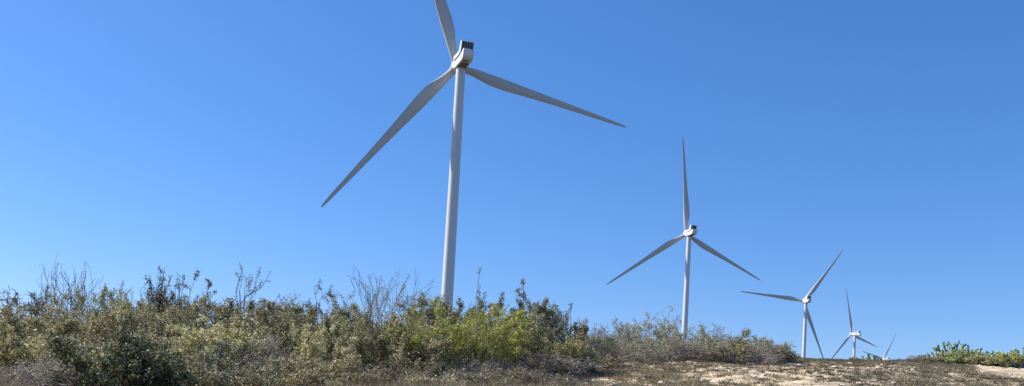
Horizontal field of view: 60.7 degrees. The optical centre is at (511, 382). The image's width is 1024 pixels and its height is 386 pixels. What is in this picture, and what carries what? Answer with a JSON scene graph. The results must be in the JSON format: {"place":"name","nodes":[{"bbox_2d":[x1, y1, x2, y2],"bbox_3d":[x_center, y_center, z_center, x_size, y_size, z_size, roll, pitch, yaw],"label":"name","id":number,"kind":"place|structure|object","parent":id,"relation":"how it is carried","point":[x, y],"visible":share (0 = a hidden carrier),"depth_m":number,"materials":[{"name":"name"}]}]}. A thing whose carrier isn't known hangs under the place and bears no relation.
{"place":"outdoors","nodes":[
{"label":"outdoors","id":0,"kind":"place"},
{"bbox_2d":[0,0,1023,366],"label":"sky","id":1,"kind":"structure","parent":0,"point":[210,137],"materials":[{"name":"blue"}]},
{"bbox_2d":[12,358,1023,385],"bbox_3d":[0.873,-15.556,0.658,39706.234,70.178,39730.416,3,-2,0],"label":"ground","id":2,"kind":"structure","parent":0,"point":[996,371],"depth_m":32.13,"materials":[{"name":"soil"}]},
{"bbox_2d":[0,285,33,322],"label":"thorn shrub","id":3,"kind":"object","parent":2,"relation":"on","point":[14,300],"visible":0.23,"depth_m":23.39,"materials":[{"name":"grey plant"}]},
{"bbox_2d":[0,321,46,382],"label":"shrub","id":4,"kind":"object","parent":2,"relation":"on","point":[11,349],"visible":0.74,"depth_m":16.91,"materials":[{"name":"green plant"}]},
{"bbox_2d":[22,284,56,319],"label":"thorn shrub","id":5,"kind":"object","parent":2,"relation":"on","point":[38,302],"visible":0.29,"depth_m":23.65,"materials":[{"name":"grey plant"}]},
{"bbox_2d":[0,352,81,385],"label":"leafless shrub","id":6,"kind":"object","parent":2,"relation":"on","point":[32,376],"visible":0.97,"depth_m":15.22,"materials":[{"name":"grey plant"}]},
{"bbox_2d":[0,298,83,366],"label":"shrub","id":7,"kind":"object","parent":2,"relation":"on","point":[19,327],"visible":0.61,"depth_m":20.84,"materials":[{"name":"green plant"}]},
{"bbox_2d":[23,327,81,385],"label":"flowering shrub","id":8,"kind":"object","parent":2,"relation":"on","point":[42,348],"visible":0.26,"depth_m":16.82,"materials":[{"name":"green plant"}]},
{"bbox_2d":[24,254,103,337],"bbox_3d":[-13.678,-2.345,26.652,2.247,3.168,2.958,4,-3,-16],"label":"whip shrub","id":9,"kind":"object","parent":2,"relation":"on","point":[70,296],"visible":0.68,"depth_m":26.53,"materials":[{"name":"grey plant"}]},
{"bbox_2d":[17,297,116,353],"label":"shrub","id":10,"kind":"object","parent":2,"relation":"on","point":[81,328],"visible":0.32,"depth_m":21.93,"materials":[{"name":"green plant"}]},
{"bbox_2d":[19,325,129,385],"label":"shrub","id":11,"kind":"object","parent":2,"relation":"on","point":[93,346],"visible":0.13,"depth_m":17.58,"materials":[{"name":"green plant"}]},
{"bbox_2d":[44,337,140,385],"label":"flowering shrub","id":12,"kind":"object","parent":2,"relation":"on","point":[94,366],"visible":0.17,"depth_m":16.19,"materials":[{"name":"green plant"}]},
{"bbox_2d":[47,284,141,322],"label":"shrub","id":13,"kind":"object","parent":2,"relation":"on","point":[101,299],"visible":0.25,"depth_m":27.05,"materials":[{"name":"green plant"}]},
{"bbox_2d":[58,299,171,353],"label":"shrub","id":14,"kind":"object","parent":2,"relation":"on","point":[122,316],"visible":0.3,"depth_m":22.48,"materials":[{"name":"green plant"}]},
{"bbox_2d":[38,326,201,385],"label":"shrub","id":15,"kind":"object","parent":2,"relation":"on","point":[134,361],"visible":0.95,"depth_m":16.06,"materials":[{"name":"green plant"}]},
{"bbox_2d":[83,323,187,355],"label":"shrub","id":16,"kind":"object","parent":2,"relation":"on","point":[167,328],"visible":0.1,"depth_m":19.45,"materials":[{"name":"green plant"}]},
{"bbox_2d":[102,281,171,325],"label":"shrub","id":17,"kind":"object","parent":2,"relation":"on","point":[120,293],"visible":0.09,"depth_m":29.32,"materials":[{"name":"green plant"}]},
{"bbox_2d":[117,264,186,326],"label":"thorn shrub","id":18,"kind":"object","parent":2,"relation":"on","point":[156,298],"visible":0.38,"depth_m":28.73,"materials":[{"name":"green plant"}]},
{"bbox_2d":[114,296,204,345],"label":"shrub","id":19,"kind":"object","parent":2,"relation":"on","point":[177,319],"visible":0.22,"depth_m":23.84,"materials":[{"name":"green plant"}]},
{"bbox_2d":[141,268,186,324],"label":"thorn shrub","id":20,"kind":"object","parent":2,"relation":"on","point":[171,297],"visible":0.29,"depth_m":29.38,"materials":[{"name":"green plant"}]},
{"bbox_2d":[115,355,233,385],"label":"shrub","id":21,"kind":"object","parent":2,"relation":"on","point":[195,377],"visible":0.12,"depth_m":17.60,"materials":[{"name":"green plant"}]},
{"bbox_2d":[148,315,206,349],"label":"shrub","id":22,"kind":"object","parent":2,"relation":"on","point":[200,326],"visible":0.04,"depth_m":23.98,"materials":[{"name":"green plant"}]},
{"bbox_2d":[160,269,236,351],"bbox_3d":[-10.228,-2.136,29.223,3.245,3.397,3.180,3,-2,0],"label":"thorn shrub","id":23,"kind":"object","parent":2,"relation":"on","point":[208,286],"visible":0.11,"depth_m":29.14,"materials":[{"name":"green plant"}]},
{"bbox_2d":[153,290,259,354],"bbox_3d":[-8.847,-1.396,25.889,3.192,2.672,3.119,3,-2,0],"label":"shrub","id":24,"kind":"object","parent":2,"relation":"on","point":[203,303],"visible":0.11,"depth_m":25.42,"materials":[{"name":"green plant"}]},
{"bbox_2d":[168,314,277,371],"bbox_3d":[-7.001,-0.697,21.358,2.462,1.873,2.776,2,-3,20],"label":"flowering shrub","id":25,"kind":"object","parent":2,"relation":"on","point":[217,342],"visible":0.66,"depth_m":20.73,"materials":[{"name":"green plant"}]},
{"bbox_2d":[184,348,273,385],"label":"shrub","id":26,"kind":"object","parent":2,"relation":"on","point":[204,359],"visible":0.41,"depth_m":18.86,"materials":[{"name":"green plant"}]},
{"bbox_2d":[196,367,279,385],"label":"shrub","id":27,"kind":"object","parent":2,"relation":"on","point":[252,379],"visible":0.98,"depth_m":17.33,"materials":[{"name":"green plant"}]},
{"bbox_2d":[224,265,270,327],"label":"bare shrub","id":28,"kind":"object","parent":2,"relation":"on","point":[249,289],"visible":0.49,"depth_m":29.56,"materials":[{"name":"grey plant"}]},
{"bbox_2d":[202,293,297,358],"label":"shrub","id":29,"kind":"object","parent":2,"relation":"on","point":[263,322],"visible":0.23,"depth_m":25.47,"materials":[{"name":"green plant"}]},
{"bbox_2d":[232,310,269,364],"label":"flowering shrub","id":30,"kind":"object","parent":2,"relation":"on","point":[239,329],"visible":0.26,"depth_m":21.93,"materials":[{"name":"green plant"}]},
{"bbox_2d":[233,359,286,385],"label":"shrub","id":31,"kind":"object","parent":2,"relation":"on","point":[275,370],"visible":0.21,"depth_m":19.58,"materials":[{"name":"green plant"}]},
{"bbox_2d":[216,333,304,385],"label":"leafless shrub","id":32,"kind":"object","parent":2,"relation":"on","point":[270,343],"visible":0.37,"depth_m":21.03,"materials":[{"name":"green plant"}]},
{"bbox_2d":[231,297,324,349],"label":"shrub","id":33,"kind":"object","parent":2,"relation":"on","point":[300,320],"visible":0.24,"depth_m":26.46,"materials":[{"name":"green plant"}]},
{"bbox_2d":[236,314,328,372],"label":"shrub","id":34,"kind":"object","parent":2,"relation":"on","point":[274,334],"visible":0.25,"depth_m":23.73,"materials":[{"name":"green plant"}]},
{"bbox_2d":[266,292,317,331],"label":"shrub","id":35,"kind":"object","parent":2,"relation":"on","point":[291,304],"visible":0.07,"depth_m":34.59,"materials":[{"name":"green plant"}]},
{"bbox_2d":[269,367,344,385],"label":"shrub","id":36,"kind":"object","parent":2,"relation":"on","point":[304,375],"visible":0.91,"depth_m":18.80,"materials":[{"name":"green plant"}]},
{"bbox_2d":[264,348,350,384],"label":"shrub","id":37,"kind":"object","parent":2,"relation":"on","point":[297,363],"visible":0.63,"depth_m":20.07,"materials":[{"name":"green plant"}]},
{"bbox_2d":[295,279,335,326],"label":"thorn shrub","id":38,"kind":"object","parent":2,"relation":"on","point":[320,311],"visible":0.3,"depth_m":32.20,"materials":[{"name":"green plant"}]},
{"bbox_2d":[285,321,358,368],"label":"flowering shrub","id":39,"kind":"object","parent":2,"relation":"on","point":[308,345],"visible":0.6,"depth_m":23.24,"materials":[{"name":"green plant"}]},
{"bbox_2d":[305,290,355,328],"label":"shrub","id":40,"kind":"object","parent":2,"relation":"on","point":[333,309],"visible":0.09,"depth_m":34.39,"materials":[{"name":"green plant"}]},
{"bbox_2d":[316,314,348,356],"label":"flowering shrub","id":41,"kind":"object","parent":2,"relation":"on","point":[323,333],"visible":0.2,"depth_m":24.94,"materials":[{"name":"green plant"}]},
{"bbox_2d":[300,346,368,380],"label":"shrub","id":42,"kind":"object","parent":2,"relation":"on","point":[351,364],"visible":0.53,"depth_m":21.67,"materials":[{"name":"green plant"}]},
{"bbox_2d":[298,290,379,366],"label":"shrub","id":43,"kind":"object","parent":2,"relation":"on","point":[341,314],"visible":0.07,"depth_m":27.39,"materials":[{"name":"green plant"}]},
{"bbox_2d":[314,325,384,375],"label":"shrub","id":44,"kind":"object","parent":2,"relation":"on","point":[365,353],"visible":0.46,"depth_m":24.17,"materials":[{"name":"green plant"}]},
{"bbox_2d":[335,369,405,385],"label":"shrub","id":45,"kind":"object","parent":2,"relation":"on","point":[367,377],"visible":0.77,"depth_m":20.30,"materials":[{"name":"green plant"}]},
{"bbox_2d":[300,268,442,326],"bbox_3d":[-4.575,-2.456,31.869,4.243,3.755,4.712,1,-3,42],"label":"whip shrub","id":46,"kind":"object","parent":2,"relation":"on","point":[382,302],"visible":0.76,"depth_m":31.54,"materials":[{"name":"grey plant"}]},
{"bbox_2d":[343,361,403,380],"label":"shrub","id":47,"kind":"object","parent":2,"relation":"on","point":[387,370],"visible":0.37,"depth_m":22.58,"materials":[{"name":"green plant"}]},
{"bbox_2d":[342,299,418,371],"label":"shrub","id":48,"kind":"object","parent":2,"relation":"on","point":[363,320],"visible":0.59,"depth_m":24.72,"materials":[{"name":"green plant"}]},
{"bbox_2d":[354,314,441,373],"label":"flowering shrub","id":49,"kind":"object","parent":2,"relation":"on","point":[427,331],"visible":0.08,"depth_m":25.29,"materials":[{"name":"green plant"}]},
{"bbox_2d":[0,337,800,385],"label":"undergrowth","id":50,"kind":"object","parent":2,"relation":"on","point":[353,383],"visible":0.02,"depth_m":20.16,"materials":[{"name":"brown plant"}]},
{"bbox_2d":[390,365,440,384],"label":"shrub","id":51,"kind":"object","parent":2,"relation":"on","point":[405,372],"visible":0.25,"depth_m":21.94,"materials":[{"name":"green plant"}]},
{"bbox_2d":[398,291,443,326],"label":"thorn shrub","id":52,"kind":"object","parent":2,"relation":"on","point":[418,301],"visible":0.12,"depth_m":34.05,"materials":[{"name":"green plant"}]},
{"bbox_2d":[372,327,475,377],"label":"shrub","id":53,"kind":"object","parent":2,"relation":"on","point":[425,352],"visible":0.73,"depth_m":24.23,"materials":[{"name":"green plant"}]},
{"bbox_2d":[390,296,471,365],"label":"shrub","id":54,"kind":"object","parent":2,"relation":"on","point":[403,306],"visible":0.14,"depth_m":29.45,"materials":[{"name":"green plant"}]},
{"bbox_2d":[402,372,468,385],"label":"shrub","id":55,"kind":"object","parent":2,"relation":"on","point":[443,378],"visible":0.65,"depth_m":20.86,"materials":[{"name":"green plant"}]},
{"bbox_2d":[402,354,478,378],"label":"shrub","id":56,"kind":"object","parent":2,"relation":"on","point":[433,368],"visible":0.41,"depth_m":23.57,"materials":[{"name":"green plant"}]},
{"bbox_2d":[422,290,464,331],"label":"shrub","id":57,"kind":"object","parent":2,"relation":"on","point":[429,309],"visible":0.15,"depth_m":34.72,"materials":[{"name":"green plant"}]},
{"bbox_2d":[427,293,490,359],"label":"shrub","id":58,"kind":"object","parent":2,"relation":"on","point":[445,306],"visible":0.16,"depth_m":34.09,"materials":[{"name":"green plant"}]},
{"bbox_2d":[419,366,502,383],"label":"shrub","id":59,"kind":"object","parent":2,"relation":"on","point":[462,371],"visible":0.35,"depth_m":22.39,"materials":[{"name":"grey plant"}]},
{"bbox_2d":[390,297,536,369],"bbox_3d":[-1.350,-1.216,25.561,4.100,2.583,4.267,3,-2,0],"label":"shrub","id":60,"kind":"object","parent":2,"relation":"on","point":[496,346],"visible":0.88,"depth_m":24.84,"materials":[{"name":"green plant"}]},
{"bbox_2d":[321,0,625,308],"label":"wind turbine","id":61,"kind":"object","parent":2,"relation":"on","point":[462,58],"visible":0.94,"depth_m":295.71,"materials":[{"name":"paint"}]},
{"bbox_2d":[460,267,487,363],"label":"thorn shrub","id":62,"kind":"object","parent":2,"relation":"on","point":[479,312],"visible":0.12,"depth_m":33.16,"materials":[{"name":"green plant"}]},
{"bbox_2d":[455,353,526,376],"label":"leafless shrub","id":63,"kind":"object","parent":2,"relation":"on","point":[471,364],"visible":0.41,"depth_m":24.21,"materials":[{"name":"grey plant"}]},
{"bbox_2d":[456,372,529,385],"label":"shrub","id":64,"kind":"object","parent":2,"relation":"on","point":[494,379],"visible":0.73,"depth_m":21.90,"materials":[{"name":"grey plant"}]},
{"bbox_2d":[451,302,545,368],"bbox_3d":[-0.229,-1.315,27.886,2.885,2.505,2.670,2,-3,32],"label":"shrub","id":65,"kind":"object","parent":2,"relation":"on","point":[534,325],"visible":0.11,"depth_m":27.73,"materials":[{"name":"green plant"}]},
{"bbox_2d":[474,366,549,382],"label":"shrub","id":66,"kind":"object","parent":2,"relation":"on","point":[519,372],"visible":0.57,"depth_m":23.13,"materials":[{"name":"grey plant"}]},
{"bbox_2d":[482,278,559,365],"bbox_3d":[-0.014,-1.774,30.405,2.881,3.508,2.662,1,-3,40],"label":"thorn shrub","id":67,"kind":"object","parent":2,"relation":"on","point":[522,296],"visible":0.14,"depth_m":29.86,"materials":[{"name":"green plant"}]},
{"bbox_2d":[490,300,553,364],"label":"shrub","id":68,"kind":"object","parent":2,"relation":"on","point":[542,308],"visible":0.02,"depth_m":29.46,"materials":[{"name":"green plant"}]},
{"bbox_2d":[496,332,556,371],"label":"shrub","id":69,"kind":"object","parent":2,"relation":"on","point":[542,344],"visible":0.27,"depth_m":26.21,"materials":[{"name":"green plant"}]},
{"bbox_2d":[491,350,573,377],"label":"shrub","id":70,"kind":"object","parent":2,"relation":"on","point":[529,361],"visible":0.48,"depth_m":25.22,"materials":[{"name":"green plant"}]},
{"bbox_2d":[516,295,574,344],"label":"shrub","id":71,"kind":"object","parent":2,"relation":"on","point":[549,315],"visible":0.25,"depth_m":30.57,"materials":[{"name":"green plant"}]},
{"bbox_2d":[515,370,581,385],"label":"shrub","id":72,"kind":"object","parent":2,"relation":"on","point":[553,378],"visible":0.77,"depth_m":22.71,"materials":[{"name":"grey plant"}]},
{"bbox_2d":[513,327,590,373],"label":"shrub","id":73,"kind":"object","parent":2,"relation":"on","point":[565,349],"visible":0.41,"depth_m":27.45,"materials":[{"name":"green plant"}]},
{"bbox_2d":[525,312,579,372],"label":"shrub","id":74,"kind":"object","parent":2,"relation":"on","point":[549,337],"visible":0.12,"depth_m":28.27,"materials":[{"name":"green plant"}]},
{"bbox_2d":[528,351,605,376],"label":"leafless shrub","id":75,"kind":"object","parent":2,"relation":"on","point":[566,365],"visible":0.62,"depth_m":26.72,"materials":[{"name":"grey plant"}]},
{"bbox_2d":[549,302,597,348],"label":"thorn shrub","id":76,"kind":"object","parent":2,"relation":"on","point":[585,328],"visible":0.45,"depth_m":32.91,"materials":[{"name":"green plant"}]},
{"bbox_2d":[560,339,616,374],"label":"shrub","id":77,"kind":"object","parent":2,"relation":"on","point":[588,352],"visible":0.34,"depth_m":28.28,"materials":[{"name":"green plant"}]},
{"bbox_2d":[569,317,617,355],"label":"shrub","id":78,"kind":"object","parent":2,"relation":"on","point":[596,335],"visible":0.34,"depth_m":36.58,"materials":[{"name":"green plant"}]},
{"bbox_2d":[569,351,635,365],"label":"shrub","id":79,"kind":"object","parent":2,"relation":"on","point":[619,360],"visible":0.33,"depth_m":32.31,"materials":[{"name":"grey plant"}]},
{"bbox_2d":[590,328,647,355],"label":"shrub","id":80,"kind":"object","parent":2,"relation":"on","point":[610,340],"visible":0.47,"depth_m":37.34,"materials":[{"name":"green plant"}]},
{"bbox_2d":[596,349,649,362],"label":"shrub","id":81,"kind":"object","parent":2,"relation":"on","point":[635,359],"visible":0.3,"depth_m":36.23,"materials":[{"name":"grey plant"}]},
{"bbox_2d":[600,316,651,357],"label":"shrub","id":82,"kind":"object","parent":2,"relation":"on","point":[628,334],"visible":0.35,"depth_m":41.54,"materials":[{"name":"green plant"}]},
{"bbox_2d":[602,334,669,361],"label":"leafless shrub","id":83,"kind":"object","parent":2,"relation":"on","point":[651,348],"visible":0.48,"depth_m":38.35,"materials":[{"name":"grey plant"}]},
{"bbox_2d":[623,305,696,359],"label":"shrub","id":84,"kind":"object","parent":2,"relation":"on","point":[670,325],"visible":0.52,"depth_m":42.21,"materials":[{"name":"green plant"}]},
{"bbox_2d":[633,333,695,362],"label":"leafless shrub","id":85,"kind":"object","parent":2,"relation":"on","point":[678,344],"visible":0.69,"depth_m":39.19,"materials":[{"name":"grey plant"}]},
{"bbox_2d":[646,313,705,360],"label":"shrub","id":86,"kind":"object","parent":2,"relation":"on","point":[663,330],"visible":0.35,"depth_m":42.38,"materials":[{"name":"green plant"}]},
{"bbox_2d":[607,137,759,349],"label":"wind turbine","id":87,"kind":"object","parent":2,"relation":"on","point":[690,233],"visible":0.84,"depth_m":614.68,"materials":[{"name":"paint"}]},
{"bbox_2d":[654,332,733,363],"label":"shrub","id":88,"kind":"object","parent":2,"relation":"on","point":[706,344],"visible":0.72,"depth_m":39.66,"materials":[{"name":"green plant"}]},
{"bbox_2d":[392,351,1023,385],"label":"dry grass","id":89,"kind":"structure","parent":2,"relation":"on","point":[648,381],"depth_m":31.63,"materials":[{"name":"brown plant"}]},
{"bbox_2d":[685,322,734,357],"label":"shrub","id":90,"kind":"object","parent":2,"relation":"on","point":[700,328],"visible":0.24,"depth_m":43.81,"materials":[{"name":"green plant"}]},
{"bbox_2d":[677,344,748,363],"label":"shrub","id":91,"kind":"object","parent":2,"relation":"on","point":[728,357],"visible":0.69,"depth_m":39.47,"materials":[{"name":"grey plant"}]},
{"bbox_2d":[695,342,753,362],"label":"shrub","id":92,"kind":"object","parent":2,"relation":"on","point":[742,349],"visible":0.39,"depth_m":40.47,"materials":[{"name":"green plant"}]},
{"bbox_2d":[699,327,755,361],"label":"shrub","id":93,"kind":"object","parent":2,"relation":"on","point":[742,341],"visible":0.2,"depth_m":43.40,"materials":[{"name":"green plant"}]},
{"bbox_2d":[722,332,784,363],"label":"shrub","id":94,"kind":"object","parent":2,"relation":"on","point":[754,346],"visible":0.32,"depth_m":45.34,"materials":[{"name":"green plant"}]},
{"bbox_2d":[734,346,789,363],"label":"leafless shrub","id":95,"kind":"object","parent":2,"relation":"on","point":[765,360],"visible":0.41,"depth_m":42.99,"materials":[{"name":"grey plant"}]},
{"bbox_2d":[749,336,795,360],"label":"shrub","id":96,"kind":"object","parent":2,"relation":"on","point":[783,347],"visible":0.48,"depth_m":46.85,"materials":[{"name":"green plant"}]},
{"bbox_2d":[767,343,798,363],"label":"shrub","id":97,"kind":"object","parent":2,"relation":"on","point":[792,357],"visible":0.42,"depth_m":47.72,"materials":[{"name":"green plant"}]},
{"bbox_2d":[740,250,842,357],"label":"wind turbine","id":98,"kind":"object","parent":2,"relation":"on","point":[806,300],"visible":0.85,"depth_m":906.97,"materials":[{"name":"paint"}]},
{"bbox_2d":[564,358,1023,385],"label":"grass clumps","id":99,"kind":"object","parent":2,"relation":"on","point":[794,370],"visible":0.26,"depth_m":33.49,"materials":[{"name":"brown plant"}]},
{"bbox_2d":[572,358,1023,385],"bbox_3d":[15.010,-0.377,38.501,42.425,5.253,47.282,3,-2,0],"label":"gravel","id":100,"kind":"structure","parent":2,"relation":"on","point":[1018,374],"depth_m":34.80,"materials":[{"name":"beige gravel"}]},
{"bbox_2d":[832,290,876,357],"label":"wind turbine","id":101,"kind":"object","parent":2,"relation":"on","point":[857,334],"visible":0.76,"depth_m":1252.04,"materials":[{"name":"paint"}]},
{"bbox_2d":[796,357,980,369],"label":"crest forbs","id":102,"kind":"object","parent":2,"relation":"on","point":[858,360],"visible":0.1,"depth_m":52.67,"materials":[{"name":"brown plant"}]},
{"bbox_2d":[906,354,948,362],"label":"shrub","id":103,"kind":"object","parent":2,"relation":"on","point":[923,357],"visible":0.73,"depth_m":53.96,"materials":[{"name":"green plant"}]},
{"bbox_2d":[932,340,966,353],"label":"prickly pear","id":104,"kind":"object","parent":2,"relation":"on","point":[955,346],"visible":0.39,"depth_m":55.34,"materials":[{"name":"green plant"}]},
{"bbox_2d":[929,348,971,361],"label":"shrub","id":105,"kind":"object","parent":2,"relation":"on","point":[953,353],"visible":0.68,"depth_m":53.75,"materials":[{"name":"green plant"}]},
{"bbox_2d":[934,354,989,365],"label":"shrub","id":106,"kind":"object","parent":2,"relation":"on","point":[957,359],"visible":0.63,"depth_m":52.59,"materials":[{"name":"green plant"}]},
{"bbox_2d":[958,354,1019,366],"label":"shrub","id":107,"kind":"object","parent":2,"relation":"on","point":[983,359],"visible":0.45,"depth_m":52.21,"materials":[{"name":"green plant"}]},
{"bbox_2d":[979,350,1023,368],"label":"shrub","id":108,"kind":"object","parent":2,"relation":"on","point":[1001,357],"visible":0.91,"depth_m":51.49,"materials":[{"name":"green plant"}]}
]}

